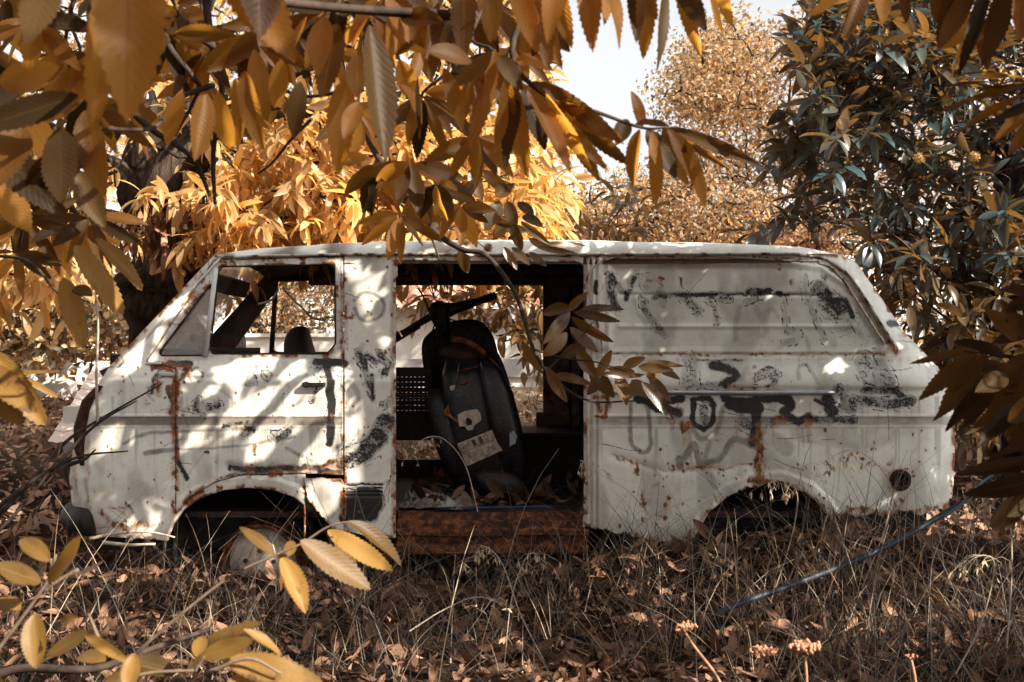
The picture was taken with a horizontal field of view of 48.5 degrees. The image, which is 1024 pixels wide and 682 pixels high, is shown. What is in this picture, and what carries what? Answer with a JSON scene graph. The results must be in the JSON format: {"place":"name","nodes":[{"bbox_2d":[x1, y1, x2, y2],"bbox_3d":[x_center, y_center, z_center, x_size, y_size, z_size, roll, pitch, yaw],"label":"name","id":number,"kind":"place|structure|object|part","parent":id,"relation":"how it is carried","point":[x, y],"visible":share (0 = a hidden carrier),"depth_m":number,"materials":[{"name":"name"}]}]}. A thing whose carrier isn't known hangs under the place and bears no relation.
{"place":"outdoors","nodes":[
{"label":"outdoors","id":0,"kind":"place"},
{"bbox_2d":[0,383,161,516],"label":"bare branch","id":1,"kind":"object","parent":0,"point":[7,506],"visible":0.89,"depth_m":5.19,"materials":[{"name":"brown wood"}]},
{"bbox_2d":[94,290,99,425],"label":"dead stem","id":2,"kind":"object","parent":1,"relation":"on","point":[96,387],"visible":0.84,"depth_m":5.20,"materials":[{"name":"beige plant"}]},
{"bbox_2d":[4,146,992,336],"bbox_3d":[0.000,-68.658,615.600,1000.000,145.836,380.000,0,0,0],"label":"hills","id":3,"kind":"structure","parent":0,"point":[114,206],"depth_m":562.27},
{"bbox_2d":[0,340,1023,681],"bbox_3d":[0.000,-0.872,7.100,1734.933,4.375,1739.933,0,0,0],"label":"ground","id":4,"kind":"structure","parent":0,"point":[344,676],"depth_m":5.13,"materials":[{"name":"brown plant"}]},
{"bbox_2d":[0,536,127,681],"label":"chestnut seedling","id":5,"kind":"object","parent":4,"relation":"on","point":[33,639],"visible":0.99,"depth_m":1.85,"materials":[{"name":"yellow plant"}]},
{"bbox_2d":[0,268,128,390],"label":"hedge bush","id":6,"kind":"object","parent":4,"relation":"on","point":[114,336],"visible":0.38,"depth_m":11.54,"materials":[{"name":"orange plant"}]},
{"bbox_2d":[48,360,109,452],"bbox_3d":[-3.174,0.641,10.593,1.803,0.899,1.214,0,0,0],"label":"tiled lean to","id":7,"kind":"object","parent":4,"relation":"on","point":[64,430],"visible":0.06,"depth_m":10.25,"materials":[{"name":"ceramic"}]},
{"bbox_2d":[102,540,155,546],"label":"broken branch","id":8,"kind":"object","parent":4,"relation":"on","point":[122,544],"visible":0.97,"depth_m":5.24,"materials":[{"name":"beige wood"}]},
{"bbox_2d":[89,522,174,541],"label":"broken branch","id":9,"kind":"object","parent":4,"relation":"on","point":[129,531],"visible":0.95,"depth_m":5.29,"materials":[{"name":"beige wood"}]},
{"bbox_2d":[15,334,334,399],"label":"garden wall","id":10,"kind":"structure","parent":4,"relation":"on","point":[323,342],"depth_m":13.07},
{"bbox_2d":[40,0,345,333],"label":"broadleaf tree","id":11,"kind":"object","parent":4,"relation":"on","point":[231,73],"visible":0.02,"depth_m":17.46,"materials":[{"name":"orange plant"}]},
{"bbox_2d":[104,620,322,681],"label":"chestnut seedling","id":12,"kind":"object","parent":4,"relation":"on","point":[228,644],"visible":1,"depth_m":1.76,"materials":[{"name":"yellow plant"}]},
{"bbox_2d":[117,520,400,670],"bbox_3d":[-0.515,0.526,2.248,0.597,0.343,0.214,0,0,-7],"label":"chestnut seedling","id":13,"kind":"object","parent":4,"relation":"on","point":[338,561],"visible":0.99,"depth_m":2.25,"materials":[{"name":"yellow plant"}]},
{"bbox_2d":[0,0,594,491],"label":"chestnut tree","id":14,"kind":"object","parent":4,"relation":"on","point":[186,232],"visible":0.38,"depth_m":7.08,"materials":[{"name":"orange plant"}]},
{"bbox_2d":[0,449,127,507],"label":"bare branch","id":15,"kind":"object","parent":14,"relation":"attached to","point":[69,462],"visible":0.94,"depth_m":5.14,"materials":[{"name":"brown wood"}]},
{"bbox_2d":[214,279,426,335],"bbox_3d":[-2.463,-0.433,14.497,3.136,2.149,3.046,0,0,0],"label":"broadleaf tree","id":16,"kind":"object","parent":4,"relation":"on","point":[283,326],"visible":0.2,"depth_m":13.99,"materials":[{"name":"orange plant"}]},
{"bbox_2d":[401,436,477,511],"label":"oat stalk","id":17,"kind":"object","parent":4,"relation":"on","point":[419,446],"visible":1,"depth_m":5.55,"materials":[{"name":"beige plant"}]},
{"bbox_2d":[409,596,522,630],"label":"oat stalk","id":18,"kind":"object","parent":4,"relation":"on","point":[499,603],"visible":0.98,"depth_m":4.30,"materials":[{"name":"beige plant"}]},
{"bbox_2d":[452,545,545,663],"bbox_3d":[-0.056,1.022,4.389,0.364,0.466,0.119,0,0,14],"label":"oat stalk","id":19,"kind":"object","parent":4,"relation":"on","point":[478,561],"visible":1,"depth_m":4.40,"materials":[{"name":"beige plant"}]},
{"bbox_2d":[60,240,954,578],"bbox_3d":[-0.032,0.399,6.452,4.646,1.883,1.768,0,0,0],"label":"van","id":20,"kind":"object","parent":4,"relation":"on","point":[782,354],"visible":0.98,"depth_m":5.63,"materials":[{"name":"paint"}]},
{"bbox_3d":[-1.322,0.212,5.648,0.982,1.267,0.161,0,0,0],"label":"front door","id":21,"kind":"part","parent":20,"relation":"part of","materials":[{"name":"paint"}]},
{"bbox_2d":[396,367,433,439],"bbox_3d":[-0.591,0.347,6.371,0.306,0.393,0.320,0,0,0],"label":"plastic crate","id":22,"kind":"object","parent":20,"relation":"in","point":[412,383],"visible":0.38,"depth_m":6.21,"materials":[{"name":"black plastic"}]},
{"bbox_2d":[396,489,474,509],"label":"fallen leaves","id":23,"kind":"object","parent":20,"relation":"on","point":[425,502],"visible":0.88,"depth_m":5.79,"materials":[{"name":"plant"}]},
{"bbox_2d":[396,288,526,500],"bbox_3d":[-0.335,0.349,6.210,0.825,1.296,0.699,0,0,0],"label":"scooter","id":24,"kind":"object","parent":20,"relation":"on","point":[474,419],"visible":0.94,"depth_m":5.95,"materials":[{"name":"black plastic"}]},
{"bbox_2d":[437,505,555,510],"bbox_3d":[-0.077,0.842,5.737,0.604,0.028,0.026,0,0,-2],"label":"plastic rod","id":25,"kind":"object","parent":20,"relation":"on","point":[494,507],"visible":0.91,"depth_m":5.73,"materials":[{"name":"plastic"}]},
{"bbox_2d":[0,466,1023,681],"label":"fallen leaves","id":26,"kind":"object","parent":4,"relation":"on","point":[543,488],"depth_m":4.95,"materials":[{"name":"brown plant"}]},
{"bbox_2d":[0,400,136,531],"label":"bare branch","id":27,"kind":"object","parent":26,"relation":"on","point":[55,465],"visible":1,"depth_m":5.00,"materials":[{"name":"brown wood"}]},
{"bbox_2d":[0,0,1023,536],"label":"chestnut tree","id":28,"kind":"object","parent":4,"relation":"on","point":[130,54],"visible":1,"depth_m":2.05,"materials":[{"name":"orange plant"}]},
{"bbox_2d":[315,16,682,420],"bbox_3d":[-0.346,-0.791,4.597,2.156,2.161,0.556,0,0,33],"label":"chestnut bough","id":29,"kind":"object","parent":28,"relation":"attached to","point":[655,391],"visible":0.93,"depth_m":4.31,"materials":[{"name":"brown plant"}]},
{"bbox_2d":[0,384,1023,540],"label":"fallen leaves","id":30,"kind":"object","parent":4,"relation":"on","point":[61,483],"visible":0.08,"depth_m":9.46,"materials":[{"name":"brown plant"}]},
{"bbox_2d":[504,551,560,663],"bbox_3d":[0.071,1.025,4.278,0.208,0.466,0.130,0,0,28],"label":"oat stalk","id":31,"kind":"object","parent":4,"relation":"on","point":[537,559],"visible":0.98,"depth_m":4.30,"materials":[{"name":"beige plant"}]},
{"bbox_2d":[396,170,670,396],"bbox_3d":[0.056,-0.118,8.886,2.322,2.587,1.762,0,0,0],"label":"chestnut sapling","id":32,"kind":"object","parent":4,"relation":"on","point":[503,312],"visible":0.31,"depth_m":8.68,"materials":[{"name":"orange plant"}]},
{"bbox_2d":[578,460,596,511],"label":"oat stalk","id":33,"kind":"object","parent":4,"relation":"on","point":[582,468],"visible":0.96,"depth_m":5.50,"materials":[{"name":"beige plant"}]},
{"bbox_2d":[396,224,841,386],"bbox_3d":[1.323,-0.372,16.342,6.254,2.663,5.317,0,0,0],"label":"bush","id":34,"kind":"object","parent":4,"relation":"on","point":[408,351],"depth_m":14.00,"materials":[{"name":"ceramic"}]},
{"bbox_2d":[546,150,812,248],"bbox_3d":[2.182,-1.113,15.246,4.139,3.407,4.513,0,0,0],"label":"broadleaf tree","id":35,"kind":"object","parent":4,"relation":"on","point":[671,212],"visible":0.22,"depth_m":14.17,"materials":[{"name":"orange plant"}]},
{"bbox_2d":[675,620,720,681],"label":"dried umbel","id":36,"kind":"object","parent":4,"relation":"on","point":[687,627],"visible":1,"depth_m":2.50,"materials":[{"name":"beige plant"}]},
{"bbox_2d":[616,0,885,270],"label":"broadleaf tree","id":37,"kind":"object","parent":4,"relation":"on","point":[710,103],"visible":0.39,"depth_m":15.78,"materials":[{"name":"orange plant"}]},
{"bbox_2d":[749,645,778,681],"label":"dried umbel","id":38,"kind":"object","parent":4,"relation":"on","point":[764,649],"visible":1,"depth_m":2.50,"materials":[{"name":"beige plant"}]},
{"bbox_2d":[749,477,797,596],"bbox_3d":[1.130,0.844,4.889,0.205,0.520,0.140,0,0,0],"label":"oat stalk","id":39,"kind":"object","parent":4,"relation":"on","point":[785,496],"visible":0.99,"depth_m":4.90,"materials":[{"name":"beige plant"}]},
{"bbox_2d":[787,638,820,681],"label":"dried umbel","id":40,"kind":"object","parent":4,"relation":"on","point":[805,647],"visible":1,"depth_m":2.44,"materials":[{"name":"beige plant"}]},
{"bbox_2d":[714,501,963,618],"bbox_3d":[1.387,0.906,4.804,1.264,0.408,0.084,0,0,-21],"label":"water pipe","id":41,"kind":"object","parent":4,"relation":"on","point":[892,543],"visible":0.83,"depth_m":4.83,"materials":[{"name":"black plastic"}]},
{"bbox_2d":[804,448,891,587],"bbox_3d":[1.474,0.780,4.995,0.369,0.618,0.121,0,0,16],"label":"oat stalk","id":42,"kind":"object","parent":4,"relation":"on","point":[850,454],"visible":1,"depth_m":5.00,"materials":[{"name":"beige plant"}]},
{"bbox_2d":[718,0,1023,479],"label":"chestnut tree","id":43,"kind":"object","parent":4,"relation":"on","point":[986,262],"visible":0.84,"depth_m":7.77,"materials":[{"name":"green plant"}]},
{"bbox_2d":[783,0,1023,350],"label":"broadleaf tree","id":44,"kind":"object","parent":4,"relation":"on","point":[840,234],"visible":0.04,"depth_m":14.24,"materials":[{"name":"green plant"}]},
{"bbox_2d":[905,654,917,681],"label":"dried umbel","id":45,"kind":"object","parent":4,"relation":"on","point":[912,667],"visible":1,"depth_m":2.50,"materials":[{"name":"beige plant"}]},
{"bbox_2d":[955,423,982,451],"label":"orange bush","id":46,"kind":"object","parent":4,"relation":"on","point":[966,448],"visible":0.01,"depth_m":10.07,"materials":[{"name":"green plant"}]},
{"bbox_2d":[945,474,994,517],"bbox_3d":[1.944,0.598,4.686,0.069,0.326,0.456,0,0,-27],"label":"loose wire","id":47,"kind":"object","parent":4,"relation":"on","point":[964,500],"visible":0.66,"depth_m":4.78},
{"bbox_2d":[948,554,1011,673],"bbox_3d":[1.387,0.816,3.394,0.199,0.359,0.091,0,0,-20],"label":"oat stalk","id":48,"kind":"object","parent":4,"relation":"on","point":[960,566],"visible":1,"depth_m":3.40,"materials":[{"name":"beige plant"}]},
{"bbox_2d":[954,497,1012,647],"bbox_3d":[1.436,0.674,3.408,0.147,0.489,0.165,0,0,-21],"label":"oat stalk","id":49,"kind":"object","parent":4,"relation":"on","point":[987,508],"visible":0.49,"depth_m":3.40,"materials":[{"name":"beige plant"}]},
{"bbox_2d":[1,0,1023,203],"label":"sky","id":50,"kind":"structure","parent":0,"point":[604,78],"materials":[{"name":"white"}]}
]}

